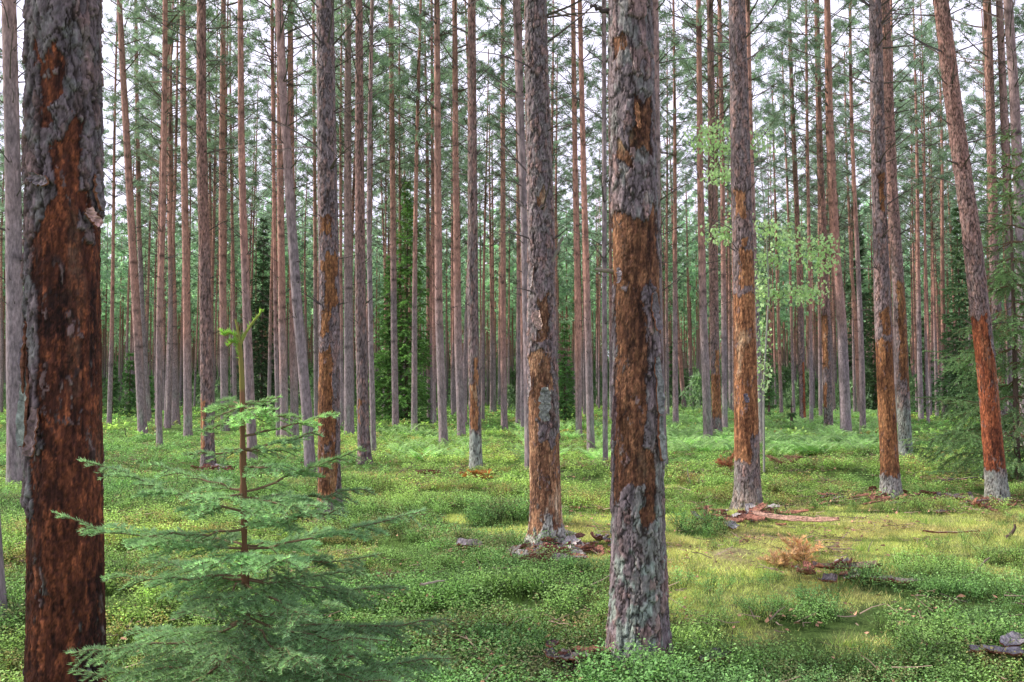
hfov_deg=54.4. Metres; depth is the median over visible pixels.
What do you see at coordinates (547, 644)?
bark slab
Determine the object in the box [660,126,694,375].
pine tree
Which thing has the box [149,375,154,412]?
spruce tree
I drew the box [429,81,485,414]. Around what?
pine tree
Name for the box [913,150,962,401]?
pine tree
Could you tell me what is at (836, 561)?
bark flake
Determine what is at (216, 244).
pine tree
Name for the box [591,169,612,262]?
pine tree
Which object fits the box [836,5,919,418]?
pine tree
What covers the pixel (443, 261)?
pine tree
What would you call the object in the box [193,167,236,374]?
pine tree
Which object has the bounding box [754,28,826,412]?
pine tree
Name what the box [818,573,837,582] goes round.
bark flake
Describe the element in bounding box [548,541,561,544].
bark flake
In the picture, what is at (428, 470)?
bark slab
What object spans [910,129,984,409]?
pine tree
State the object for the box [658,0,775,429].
pine tree
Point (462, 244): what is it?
pine tree
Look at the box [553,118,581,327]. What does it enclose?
pine tree
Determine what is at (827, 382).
pine tree
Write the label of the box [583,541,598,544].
bark flake
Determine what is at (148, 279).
pine tree
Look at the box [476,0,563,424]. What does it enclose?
pine tree
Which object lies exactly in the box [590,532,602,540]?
bark flake
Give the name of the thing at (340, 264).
pine tree
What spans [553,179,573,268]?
pine tree
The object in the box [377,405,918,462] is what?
bracken ferns
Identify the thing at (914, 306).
pine tree
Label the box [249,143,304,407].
pine tree
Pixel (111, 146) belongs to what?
pine tree
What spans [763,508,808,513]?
bark slab
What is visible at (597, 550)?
bark flake
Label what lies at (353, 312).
pine tree
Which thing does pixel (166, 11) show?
pine tree
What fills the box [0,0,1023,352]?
sky
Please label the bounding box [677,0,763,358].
pine tree
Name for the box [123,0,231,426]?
pine tree
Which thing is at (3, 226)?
pine tree
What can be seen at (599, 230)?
pine tree
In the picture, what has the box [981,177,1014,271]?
pine tree
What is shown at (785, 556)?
dry branch
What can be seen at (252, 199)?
pine tree
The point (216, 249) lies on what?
pine tree
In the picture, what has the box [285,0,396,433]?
pine tree
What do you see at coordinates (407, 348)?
spruce tree
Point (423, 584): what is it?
fallen stick
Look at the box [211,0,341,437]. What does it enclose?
pine tree
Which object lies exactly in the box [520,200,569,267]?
pine tree
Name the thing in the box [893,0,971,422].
pine tree
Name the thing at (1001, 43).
pine tree
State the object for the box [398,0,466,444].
pine tree
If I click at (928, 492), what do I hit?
bark flake
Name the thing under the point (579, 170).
pine tree
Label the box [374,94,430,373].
pine tree
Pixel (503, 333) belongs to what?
pine tree
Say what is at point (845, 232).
pine tree
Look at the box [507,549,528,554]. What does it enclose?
bark flake
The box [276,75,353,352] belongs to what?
pine tree
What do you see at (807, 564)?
bark flake
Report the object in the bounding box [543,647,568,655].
bark flake
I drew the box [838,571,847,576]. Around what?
bark flake
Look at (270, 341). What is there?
pine tree
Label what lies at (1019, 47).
pine tree
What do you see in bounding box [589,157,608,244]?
pine tree
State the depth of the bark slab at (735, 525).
11.23 m
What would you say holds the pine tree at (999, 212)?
on the forest ground
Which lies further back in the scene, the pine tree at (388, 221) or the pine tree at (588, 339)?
the pine tree at (388, 221)
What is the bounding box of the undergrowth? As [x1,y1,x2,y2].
[3,339,1006,412]
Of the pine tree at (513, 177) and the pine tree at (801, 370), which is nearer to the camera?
the pine tree at (801, 370)
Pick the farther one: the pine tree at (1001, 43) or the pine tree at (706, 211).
the pine tree at (706, 211)
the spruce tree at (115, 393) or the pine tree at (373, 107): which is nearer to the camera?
the pine tree at (373, 107)
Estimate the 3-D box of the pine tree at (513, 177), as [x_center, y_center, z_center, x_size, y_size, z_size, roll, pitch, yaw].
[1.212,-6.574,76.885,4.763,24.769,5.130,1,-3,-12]
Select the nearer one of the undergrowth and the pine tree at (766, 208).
the pine tree at (766, 208)
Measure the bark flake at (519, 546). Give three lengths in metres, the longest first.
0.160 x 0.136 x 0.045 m
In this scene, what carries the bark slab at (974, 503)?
on the forest ground
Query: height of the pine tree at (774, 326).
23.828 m
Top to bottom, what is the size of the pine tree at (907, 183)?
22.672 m
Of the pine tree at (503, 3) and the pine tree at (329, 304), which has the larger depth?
the pine tree at (503, 3)
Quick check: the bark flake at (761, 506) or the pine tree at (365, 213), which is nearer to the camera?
the bark flake at (761, 506)
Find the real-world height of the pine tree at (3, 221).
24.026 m
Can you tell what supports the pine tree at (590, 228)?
on the forest ground
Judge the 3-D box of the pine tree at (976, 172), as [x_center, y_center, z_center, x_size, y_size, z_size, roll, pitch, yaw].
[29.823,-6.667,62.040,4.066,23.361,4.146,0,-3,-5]
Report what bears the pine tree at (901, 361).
on the forest ground
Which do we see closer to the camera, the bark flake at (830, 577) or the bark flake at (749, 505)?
the bark flake at (830, 577)
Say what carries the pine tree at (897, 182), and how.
on the forest ground
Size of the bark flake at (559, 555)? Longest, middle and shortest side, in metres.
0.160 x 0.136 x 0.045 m
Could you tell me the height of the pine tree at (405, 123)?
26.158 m
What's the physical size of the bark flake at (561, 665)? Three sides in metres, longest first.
0.138 x 0.088 x 0.032 m
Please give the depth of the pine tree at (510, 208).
82.25 m
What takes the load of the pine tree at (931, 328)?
on the forest ground
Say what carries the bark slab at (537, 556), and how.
on the forest ground
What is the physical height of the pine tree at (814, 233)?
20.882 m
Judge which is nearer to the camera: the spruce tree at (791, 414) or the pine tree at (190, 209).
the spruce tree at (791, 414)
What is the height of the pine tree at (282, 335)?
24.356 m
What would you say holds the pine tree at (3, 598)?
on the forest ground
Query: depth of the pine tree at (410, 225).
81.34 m
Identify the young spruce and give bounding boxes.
[52,308,456,681]
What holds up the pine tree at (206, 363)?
on the forest ground
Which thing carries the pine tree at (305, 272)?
on the forest ground
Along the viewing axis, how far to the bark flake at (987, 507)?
12.79 m
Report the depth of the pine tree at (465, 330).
45.06 m
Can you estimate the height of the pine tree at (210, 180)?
23.227 m
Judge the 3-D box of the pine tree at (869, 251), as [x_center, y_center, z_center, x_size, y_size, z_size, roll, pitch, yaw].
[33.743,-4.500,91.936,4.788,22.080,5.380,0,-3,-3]
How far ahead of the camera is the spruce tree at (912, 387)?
64.58 m
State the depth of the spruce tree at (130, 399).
61.19 m
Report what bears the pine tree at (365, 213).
on the forest ground
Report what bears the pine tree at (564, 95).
on the forest ground
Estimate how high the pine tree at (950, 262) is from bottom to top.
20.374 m
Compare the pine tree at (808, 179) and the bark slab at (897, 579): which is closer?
the bark slab at (897, 579)
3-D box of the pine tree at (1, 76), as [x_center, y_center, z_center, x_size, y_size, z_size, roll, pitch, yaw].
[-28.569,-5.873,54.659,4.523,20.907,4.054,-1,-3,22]
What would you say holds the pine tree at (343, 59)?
on the forest ground
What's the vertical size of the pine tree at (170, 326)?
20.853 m
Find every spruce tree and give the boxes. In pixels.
[102,366,125,415]
[114,353,136,416]
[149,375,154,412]
[229,283,260,410]
[237,218,289,414]
[368,178,437,422]
[368,256,410,421]
[557,322,574,422]
[669,345,680,405]
[762,348,778,416]
[786,399,796,427]
[843,203,877,408]
[864,273,877,410]
[899,118,1023,483]
[909,317,941,414]
[932,198,979,419]
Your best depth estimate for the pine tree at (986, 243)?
84.50 m
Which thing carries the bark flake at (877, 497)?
on the forest ground
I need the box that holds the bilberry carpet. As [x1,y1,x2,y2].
[0,403,1023,681]
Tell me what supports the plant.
on the forest ground
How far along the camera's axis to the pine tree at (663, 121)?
58.26 m
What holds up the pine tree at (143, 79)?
on the forest ground
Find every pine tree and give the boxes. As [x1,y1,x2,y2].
[0,0,24,487]
[0,1,24,323]
[0,46,23,356]
[0,66,4,198]
[0,89,23,412]
[0,118,21,227]
[0,134,24,372]
[0,147,22,335]
[0,515,9,622]
[15,0,107,681]
[100,143,120,267]
[100,226,118,279]
[101,128,112,236]
[102,0,234,432]
[102,12,173,426]
[102,135,157,409]
[103,0,179,422]
[103,0,196,435]
[103,128,123,233]
[104,109,112,188]
[110,136,156,304]
[114,0,225,439]
[115,55,196,362]
[117,0,237,427]
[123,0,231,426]
[124,170,167,326]
[125,79,180,360]
[125,146,196,410]
[129,0,208,447]
[131,0,219,424]
[134,112,189,409]
[134,177,181,408]
[139,0,262,466]
[153,19,252,419]
[160,0,276,430]
[166,84,215,339]
[175,152,217,406]
[177,66,236,292]
[177,126,255,354]
[178,5,263,331]
[180,153,227,287]
[186,0,270,335]
[191,174,239,401]
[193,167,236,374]
[206,0,270,417]
[206,0,272,463]
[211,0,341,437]
[211,109,261,397]
[212,146,248,328]
[225,0,304,439]
[227,119,271,344]
[227,165,261,371]
[228,25,312,413]
[228,72,276,341]
[234,146,271,363]
[238,0,316,471]
[243,0,354,436]
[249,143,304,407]
[257,0,377,525]
[257,152,288,342]
[263,0,354,416]
[263,56,317,365]
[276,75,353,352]
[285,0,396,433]
[285,142,318,359]
[286,0,397,427]
[295,0,388,353]
[299,136,343,265]
[302,0,401,348]
[308,78,379,282]
[316,38,401,363]
[335,0,400,463]
[335,0,408,454]
[335,0,411,355]
[338,0,462,427]
[338,204,366,405]
[342,89,388,412]
[363,0,421,310]
[363,0,467,432]
[364,43,412,417]
[364,81,418,416]
[365,133,409,353]
[366,5,441,417]
[366,169,420,260]
[373,68,429,410]
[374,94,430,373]
[375,0,467,423]
[378,14,478,421]
[379,0,467,419]
[387,174,430,373]
[388,145,425,370]
[396,100,464,276]
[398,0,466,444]
[403,168,450,296]
[404,0,512,437]
[415,0,513,470]
[417,201,465,407]
[419,65,479,411]
[421,121,467,408]
[423,0,518,426]
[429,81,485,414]
[434,127,484,342]
[446,0,599,545]
[447,49,515,420]
[457,0,563,428]
[460,91,515,411]
[461,141,510,395]
[473,0,583,472]
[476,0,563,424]
[476,0,579,429]
[477,124,515,411]
[482,91,526,356]
[487,146,520,407]
[490,6,559,284]
[495,153,554,335]
[506,0,601,303]
[506,101,559,260]
[508,0,601,439]
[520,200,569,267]
[522,0,610,450]
[548,48,597,382]
[549,69,581,283]
[553,58,608,414]
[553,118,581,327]
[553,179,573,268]
[557,159,598,406]
[562,6,694,168]
[567,0,612,416]
[567,150,612,407]
[569,0,612,466]
[577,0,669,192]
[579,172,608,405]
[584,0,695,469]
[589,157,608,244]
[590,0,681,671]
[590,99,661,214]
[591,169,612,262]
[597,144,665,209]
[597,199,612,291]
[654,0,780,510]
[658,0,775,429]
[659,0,726,426]
[659,0,764,434]
[659,26,707,417]
[659,39,692,284]
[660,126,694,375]
[661,0,728,439]
[661,124,705,407]
[661,164,686,270]
[661,179,668,251]
[661,196,689,381]
[662,180,697,355]
[667,10,754,301]
[668,165,705,405]
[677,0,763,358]
[677,59,730,341]
[689,67,784,363]
[690,152,731,333]
[691,0,795,442]
[704,90,774,411]
[704,130,756,410]
[705,184,755,353]
[706,0,793,292]
[706,166,731,407]
[718,195,731,292]
[752,0,842,421]
[752,0,861,427]
[752,0,868,431]
[753,0,848,422]
[753,74,805,415]
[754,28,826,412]
[755,113,802,408]
[755,135,794,404]
[756,193,783,379]
[777,148,816,404]
[783,32,857,418]
[789,97,870,368]
[789,132,851,410]
[789,142,817,407]
[793,111,849,407]
[793,149,845,409]
[795,0,900,432]
[802,136,868,342]
[805,130,853,401]
[813,221,855,349]
[816,0,936,498]
[823,40,871,411]
[824,79,871,411]
[828,158,861,357]
[830,182,870,299]
[835,0,940,423]
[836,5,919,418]
[842,146,874,395]
[849,0,933,457]
[856,44,931,338]
[857,114,920,281]
[860,195,903,295]
[863,114,914,364]
[865,157,910,302]
[866,0,1014,503]
[887,82,945,411]
[893,0,949,420]
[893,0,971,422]
[896,84,946,338]
[898,40,952,416]
[898,111,955,382]
[898,167,927,297]
[899,16,985,416]
[899,93,961,415]
[899,180,929,406]
[900,163,930,328]
[908,63,976,405]
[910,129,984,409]
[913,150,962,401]
[916,0,1023,438]
[920,180,963,409]
[923,0,1023,440]
[923,180,964,286]
[936,204,985,334]
[944,65,1012,302]
[944,108,987,370]
[950,51,1023,301]
[959,10,1023,300]
[963,175,1001,321]
[966,0,1023,444]
[973,93,1023,409]
[974,165,1002,307]
[975,168,1013,318]
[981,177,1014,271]
[987,139,1023,256]
[995,29,1023,171]
[996,4,1023,79]
[998,3,1023,153]
[999,84,1023,205]
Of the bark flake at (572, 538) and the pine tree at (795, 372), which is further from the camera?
the pine tree at (795, 372)
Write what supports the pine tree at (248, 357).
on the forest ground
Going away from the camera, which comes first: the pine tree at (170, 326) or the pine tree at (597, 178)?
the pine tree at (170, 326)
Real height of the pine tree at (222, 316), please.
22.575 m
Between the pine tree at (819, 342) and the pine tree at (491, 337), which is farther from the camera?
the pine tree at (491, 337)
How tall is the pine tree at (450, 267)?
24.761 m
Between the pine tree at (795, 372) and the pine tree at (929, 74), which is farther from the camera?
the pine tree at (795, 372)
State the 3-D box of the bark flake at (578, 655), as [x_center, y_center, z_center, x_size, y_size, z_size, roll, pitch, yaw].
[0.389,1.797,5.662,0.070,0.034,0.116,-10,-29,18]
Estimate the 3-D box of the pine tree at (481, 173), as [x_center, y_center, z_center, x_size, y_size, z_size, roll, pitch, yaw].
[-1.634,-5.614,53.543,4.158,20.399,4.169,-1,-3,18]
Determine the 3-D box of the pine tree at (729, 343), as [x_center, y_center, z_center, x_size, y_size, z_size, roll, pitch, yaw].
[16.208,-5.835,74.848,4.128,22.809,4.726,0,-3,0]
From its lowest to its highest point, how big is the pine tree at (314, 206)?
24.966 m
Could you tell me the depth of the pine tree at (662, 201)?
66.53 m
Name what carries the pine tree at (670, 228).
on the forest ground
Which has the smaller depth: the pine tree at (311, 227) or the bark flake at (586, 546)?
the bark flake at (586, 546)
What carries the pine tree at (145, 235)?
on the forest ground
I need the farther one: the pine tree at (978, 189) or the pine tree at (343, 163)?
the pine tree at (978, 189)
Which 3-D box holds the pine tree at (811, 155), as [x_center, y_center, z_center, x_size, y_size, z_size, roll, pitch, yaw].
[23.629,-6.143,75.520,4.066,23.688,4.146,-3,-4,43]
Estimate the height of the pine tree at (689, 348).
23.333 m
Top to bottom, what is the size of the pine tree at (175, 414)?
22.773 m
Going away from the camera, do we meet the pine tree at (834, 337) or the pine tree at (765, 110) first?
the pine tree at (765, 110)
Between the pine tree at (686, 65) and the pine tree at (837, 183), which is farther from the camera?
the pine tree at (837, 183)
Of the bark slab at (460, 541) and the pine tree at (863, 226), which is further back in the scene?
the pine tree at (863, 226)
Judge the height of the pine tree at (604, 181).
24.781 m
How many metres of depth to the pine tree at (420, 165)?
50.41 m
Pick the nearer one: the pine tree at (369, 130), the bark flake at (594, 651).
the bark flake at (594, 651)
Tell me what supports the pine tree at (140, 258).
on the forest ground
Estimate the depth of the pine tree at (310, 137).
48.74 m
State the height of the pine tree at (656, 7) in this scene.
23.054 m
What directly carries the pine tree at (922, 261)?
on the forest ground
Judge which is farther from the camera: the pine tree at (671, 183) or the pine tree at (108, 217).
the pine tree at (671, 183)
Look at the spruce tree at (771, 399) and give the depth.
54.65 m
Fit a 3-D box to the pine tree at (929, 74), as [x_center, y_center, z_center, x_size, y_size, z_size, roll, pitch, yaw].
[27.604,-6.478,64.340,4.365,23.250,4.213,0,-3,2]
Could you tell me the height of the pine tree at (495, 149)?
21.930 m
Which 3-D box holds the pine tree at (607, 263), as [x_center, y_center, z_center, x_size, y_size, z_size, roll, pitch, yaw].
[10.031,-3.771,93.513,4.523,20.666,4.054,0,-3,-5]
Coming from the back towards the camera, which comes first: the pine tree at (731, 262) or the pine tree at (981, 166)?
the pine tree at (731, 262)
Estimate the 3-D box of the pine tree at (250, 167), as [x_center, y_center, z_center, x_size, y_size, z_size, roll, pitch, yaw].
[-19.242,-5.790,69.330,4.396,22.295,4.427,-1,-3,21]
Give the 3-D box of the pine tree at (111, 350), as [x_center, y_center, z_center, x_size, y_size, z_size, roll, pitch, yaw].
[-18.180,-5.902,46.242,5.130,20.283,4.759,-2,-3,34]
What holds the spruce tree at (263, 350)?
on the forest ground
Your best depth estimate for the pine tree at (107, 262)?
93.28 m
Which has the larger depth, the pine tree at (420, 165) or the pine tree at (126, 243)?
the pine tree at (126, 243)
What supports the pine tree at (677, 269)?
on the forest ground
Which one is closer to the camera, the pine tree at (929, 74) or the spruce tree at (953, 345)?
the spruce tree at (953, 345)
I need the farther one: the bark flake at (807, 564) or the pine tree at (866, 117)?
the pine tree at (866, 117)
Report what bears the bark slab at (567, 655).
on the forest ground
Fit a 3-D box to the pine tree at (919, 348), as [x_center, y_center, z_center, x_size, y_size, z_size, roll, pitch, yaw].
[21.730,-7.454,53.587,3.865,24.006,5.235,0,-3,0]
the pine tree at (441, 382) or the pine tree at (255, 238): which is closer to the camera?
the pine tree at (441, 382)
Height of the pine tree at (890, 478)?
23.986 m
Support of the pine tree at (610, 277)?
on the forest ground
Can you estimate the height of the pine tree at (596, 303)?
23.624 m
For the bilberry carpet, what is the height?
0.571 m
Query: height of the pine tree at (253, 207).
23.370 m
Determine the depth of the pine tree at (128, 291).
74.29 m
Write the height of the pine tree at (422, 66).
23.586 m
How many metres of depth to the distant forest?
104.67 m
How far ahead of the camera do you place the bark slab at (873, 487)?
15.37 m
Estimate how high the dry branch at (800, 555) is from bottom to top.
0.289 m
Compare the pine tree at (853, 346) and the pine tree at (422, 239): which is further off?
the pine tree at (422, 239)
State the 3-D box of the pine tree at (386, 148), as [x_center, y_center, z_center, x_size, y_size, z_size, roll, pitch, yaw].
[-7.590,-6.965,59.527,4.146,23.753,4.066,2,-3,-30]
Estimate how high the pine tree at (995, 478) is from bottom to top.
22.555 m
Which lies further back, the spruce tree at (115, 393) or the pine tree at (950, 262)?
the pine tree at (950, 262)
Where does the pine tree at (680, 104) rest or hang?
on the forest ground
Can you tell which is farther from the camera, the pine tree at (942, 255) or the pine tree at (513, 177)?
the pine tree at (513, 177)
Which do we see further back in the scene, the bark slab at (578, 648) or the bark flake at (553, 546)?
the bark flake at (553, 546)
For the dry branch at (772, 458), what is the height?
0.277 m
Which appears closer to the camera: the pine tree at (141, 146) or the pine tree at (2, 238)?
the pine tree at (141, 146)
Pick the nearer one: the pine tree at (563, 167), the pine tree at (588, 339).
the pine tree at (588, 339)
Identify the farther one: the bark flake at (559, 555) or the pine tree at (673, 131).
the pine tree at (673, 131)
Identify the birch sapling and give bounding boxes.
[676,107,843,474]
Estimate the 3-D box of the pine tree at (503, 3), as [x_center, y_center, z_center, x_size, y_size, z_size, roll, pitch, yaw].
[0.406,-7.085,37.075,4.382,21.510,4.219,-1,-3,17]
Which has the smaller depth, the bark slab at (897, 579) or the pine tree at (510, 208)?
the bark slab at (897, 579)
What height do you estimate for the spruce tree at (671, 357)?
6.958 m
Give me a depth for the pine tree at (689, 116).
50.67 m
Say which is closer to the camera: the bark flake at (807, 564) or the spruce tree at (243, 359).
the bark flake at (807, 564)
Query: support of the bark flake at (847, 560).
on the bark slab at (818, 565)
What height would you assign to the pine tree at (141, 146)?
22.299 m
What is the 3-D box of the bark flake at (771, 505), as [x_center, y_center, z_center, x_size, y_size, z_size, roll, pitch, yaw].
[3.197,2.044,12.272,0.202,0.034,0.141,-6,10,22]
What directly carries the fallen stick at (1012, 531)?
on the forest ground
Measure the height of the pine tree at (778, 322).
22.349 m
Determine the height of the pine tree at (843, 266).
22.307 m
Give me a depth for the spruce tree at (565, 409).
50.70 m
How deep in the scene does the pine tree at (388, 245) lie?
83.14 m
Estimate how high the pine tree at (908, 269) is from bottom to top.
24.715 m
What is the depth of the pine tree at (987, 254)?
89.22 m
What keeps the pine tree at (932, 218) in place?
on the forest ground
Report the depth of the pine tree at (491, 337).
70.61 m
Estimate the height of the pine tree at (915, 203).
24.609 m
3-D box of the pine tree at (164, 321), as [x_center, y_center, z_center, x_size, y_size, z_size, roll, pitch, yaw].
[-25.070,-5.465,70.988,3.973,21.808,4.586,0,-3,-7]
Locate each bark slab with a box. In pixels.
[418,469,440,473]
[456,538,483,549]
[520,551,558,562]
[545,639,559,647]
[545,651,590,661]
[573,645,610,652]
[723,520,739,529]
[752,511,839,521]
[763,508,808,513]
[812,560,882,569]
[867,486,877,490]
[870,576,924,583]
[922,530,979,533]
[968,644,1023,656]
[972,497,981,507]
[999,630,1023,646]
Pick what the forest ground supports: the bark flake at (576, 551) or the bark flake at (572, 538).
the bark flake at (576, 551)
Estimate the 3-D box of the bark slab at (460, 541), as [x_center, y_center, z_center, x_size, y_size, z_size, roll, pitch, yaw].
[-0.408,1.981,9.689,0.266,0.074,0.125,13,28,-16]
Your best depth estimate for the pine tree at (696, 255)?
85.90 m
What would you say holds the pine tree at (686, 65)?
on the forest ground
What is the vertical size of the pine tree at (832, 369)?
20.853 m
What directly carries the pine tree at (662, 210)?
on the forest ground
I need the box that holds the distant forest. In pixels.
[0,163,1017,406]
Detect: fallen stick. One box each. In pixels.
[419,580,444,585]
[933,472,1016,481]
[959,557,989,580]
[1005,524,1015,537]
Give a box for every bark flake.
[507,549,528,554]
[508,544,521,552]
[536,545,558,551]
[540,536,553,541]
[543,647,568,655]
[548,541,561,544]
[550,553,566,561]
[551,545,570,551]
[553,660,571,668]
[554,550,571,554]
[562,535,580,545]
[567,549,585,559]
[571,532,584,537]
[573,653,585,660]
[579,544,594,548]
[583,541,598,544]
[585,647,600,655]
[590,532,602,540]
[593,545,604,555]
[708,513,729,516]
[720,517,743,522]
[731,512,741,517]
[742,514,764,520]
[745,503,755,510]
[749,503,767,511]
[765,504,779,508]
[796,568,815,574]
[803,560,814,568]
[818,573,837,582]
[830,557,843,565]
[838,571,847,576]
[839,558,851,565]
[843,569,860,579]
[862,500,882,504]
[875,496,886,502]
[919,490,936,494]
[966,499,990,503]
[984,505,1003,512]
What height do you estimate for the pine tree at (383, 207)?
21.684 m
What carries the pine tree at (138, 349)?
on the forest ground
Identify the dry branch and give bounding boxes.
[459,468,494,478]
[714,450,733,471]
[755,546,797,567]
[766,454,802,465]
[776,532,825,564]
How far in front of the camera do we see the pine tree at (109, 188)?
75.35 m
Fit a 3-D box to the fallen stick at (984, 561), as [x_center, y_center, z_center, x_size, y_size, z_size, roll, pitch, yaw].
[3.848,1.911,8.292,0.033,0.069,1.168,-2,-4,37]
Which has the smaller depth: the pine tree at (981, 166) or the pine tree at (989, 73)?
the pine tree at (989, 73)
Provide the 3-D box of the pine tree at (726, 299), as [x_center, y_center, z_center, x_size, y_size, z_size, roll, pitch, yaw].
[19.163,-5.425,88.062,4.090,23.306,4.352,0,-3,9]
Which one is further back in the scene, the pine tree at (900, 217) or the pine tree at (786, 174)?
the pine tree at (900, 217)
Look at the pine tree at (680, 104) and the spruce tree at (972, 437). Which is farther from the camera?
the pine tree at (680, 104)
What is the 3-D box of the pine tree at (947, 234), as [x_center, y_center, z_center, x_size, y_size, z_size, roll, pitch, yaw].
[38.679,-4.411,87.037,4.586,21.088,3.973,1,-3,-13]
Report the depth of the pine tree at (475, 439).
20.18 m
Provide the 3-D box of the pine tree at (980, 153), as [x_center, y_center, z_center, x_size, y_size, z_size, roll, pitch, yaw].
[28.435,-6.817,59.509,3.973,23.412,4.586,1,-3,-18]
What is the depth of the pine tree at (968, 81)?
49.80 m
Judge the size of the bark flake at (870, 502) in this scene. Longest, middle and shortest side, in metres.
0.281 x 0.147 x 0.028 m
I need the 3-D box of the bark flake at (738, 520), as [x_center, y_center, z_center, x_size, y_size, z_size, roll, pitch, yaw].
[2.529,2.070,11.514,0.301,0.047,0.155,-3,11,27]
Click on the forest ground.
(822, 634)
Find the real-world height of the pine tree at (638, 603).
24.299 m
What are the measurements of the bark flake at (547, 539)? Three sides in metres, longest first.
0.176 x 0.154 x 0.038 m
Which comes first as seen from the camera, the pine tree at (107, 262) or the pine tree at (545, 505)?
the pine tree at (545, 505)
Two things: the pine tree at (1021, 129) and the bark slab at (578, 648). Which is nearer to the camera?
the bark slab at (578, 648)
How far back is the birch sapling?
19.05 m
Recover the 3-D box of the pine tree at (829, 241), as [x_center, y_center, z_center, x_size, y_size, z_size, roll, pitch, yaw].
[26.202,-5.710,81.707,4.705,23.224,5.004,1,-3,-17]
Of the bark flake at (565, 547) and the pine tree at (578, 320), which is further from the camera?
the pine tree at (578, 320)
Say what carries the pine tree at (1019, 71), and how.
on the forest ground
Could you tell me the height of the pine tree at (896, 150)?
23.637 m
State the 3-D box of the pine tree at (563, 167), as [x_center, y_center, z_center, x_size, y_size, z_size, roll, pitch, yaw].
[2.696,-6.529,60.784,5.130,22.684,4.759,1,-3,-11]
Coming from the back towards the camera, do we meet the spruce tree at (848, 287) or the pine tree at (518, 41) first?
the spruce tree at (848, 287)
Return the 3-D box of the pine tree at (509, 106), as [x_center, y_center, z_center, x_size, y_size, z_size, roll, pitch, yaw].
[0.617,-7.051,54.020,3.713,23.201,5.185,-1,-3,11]
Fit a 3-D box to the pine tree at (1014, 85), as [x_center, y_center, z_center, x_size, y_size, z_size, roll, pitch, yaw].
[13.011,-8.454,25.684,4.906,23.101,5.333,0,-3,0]
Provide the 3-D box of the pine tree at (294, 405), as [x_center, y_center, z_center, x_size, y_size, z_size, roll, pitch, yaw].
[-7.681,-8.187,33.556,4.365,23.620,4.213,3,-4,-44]
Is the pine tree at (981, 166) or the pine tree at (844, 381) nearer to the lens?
the pine tree at (844, 381)
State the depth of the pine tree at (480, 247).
82.95 m
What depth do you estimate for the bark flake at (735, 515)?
11.81 m
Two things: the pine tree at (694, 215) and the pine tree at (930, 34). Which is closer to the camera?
the pine tree at (930, 34)
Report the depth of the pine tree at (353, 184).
55.02 m
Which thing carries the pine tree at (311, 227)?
on the forest ground
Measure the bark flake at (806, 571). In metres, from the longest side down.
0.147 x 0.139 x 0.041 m
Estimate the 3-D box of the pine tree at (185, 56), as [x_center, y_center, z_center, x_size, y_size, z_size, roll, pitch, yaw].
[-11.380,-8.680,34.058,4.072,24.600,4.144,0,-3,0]
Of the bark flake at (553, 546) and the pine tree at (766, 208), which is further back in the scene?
the pine tree at (766, 208)
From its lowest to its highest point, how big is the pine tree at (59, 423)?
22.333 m
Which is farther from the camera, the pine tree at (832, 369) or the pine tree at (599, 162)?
the pine tree at (832, 369)
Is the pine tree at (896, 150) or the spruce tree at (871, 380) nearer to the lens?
the pine tree at (896, 150)
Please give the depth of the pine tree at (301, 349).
19.21 m
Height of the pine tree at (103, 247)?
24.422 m
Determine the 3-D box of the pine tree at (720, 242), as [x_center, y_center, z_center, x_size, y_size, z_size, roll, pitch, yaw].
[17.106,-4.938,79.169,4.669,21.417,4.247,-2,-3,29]
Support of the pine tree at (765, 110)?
on the forest ground
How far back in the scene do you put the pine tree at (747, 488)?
13.09 m
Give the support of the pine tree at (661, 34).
on the forest ground
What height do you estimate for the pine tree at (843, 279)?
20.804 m
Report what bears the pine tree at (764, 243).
on the forest ground
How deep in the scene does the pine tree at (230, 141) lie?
46.45 m
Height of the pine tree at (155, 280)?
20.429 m
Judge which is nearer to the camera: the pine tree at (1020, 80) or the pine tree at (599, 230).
the pine tree at (1020, 80)
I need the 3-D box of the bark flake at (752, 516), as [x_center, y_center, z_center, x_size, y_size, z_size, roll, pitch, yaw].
[2.822,2.055,11.590,0.155,0.047,0.301,-16,9,-37]
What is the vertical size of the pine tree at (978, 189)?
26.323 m
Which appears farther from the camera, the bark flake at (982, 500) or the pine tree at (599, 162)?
the pine tree at (599, 162)
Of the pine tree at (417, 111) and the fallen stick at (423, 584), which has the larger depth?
the pine tree at (417, 111)
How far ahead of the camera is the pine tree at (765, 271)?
95.63 m
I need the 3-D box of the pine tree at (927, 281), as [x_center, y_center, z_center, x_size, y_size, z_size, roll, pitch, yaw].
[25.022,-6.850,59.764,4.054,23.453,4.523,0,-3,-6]
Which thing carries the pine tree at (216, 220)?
on the forest ground
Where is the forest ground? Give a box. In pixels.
[0,400,1023,681]
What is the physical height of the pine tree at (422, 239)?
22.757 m
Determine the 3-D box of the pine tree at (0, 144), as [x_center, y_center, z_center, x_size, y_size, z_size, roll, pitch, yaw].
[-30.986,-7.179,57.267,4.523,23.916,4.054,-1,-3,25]
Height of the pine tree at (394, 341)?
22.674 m
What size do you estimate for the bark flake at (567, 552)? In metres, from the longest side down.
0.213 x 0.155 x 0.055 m
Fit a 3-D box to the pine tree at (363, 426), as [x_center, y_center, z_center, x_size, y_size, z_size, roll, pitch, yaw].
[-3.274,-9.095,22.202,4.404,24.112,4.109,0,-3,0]
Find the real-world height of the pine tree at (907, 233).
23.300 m

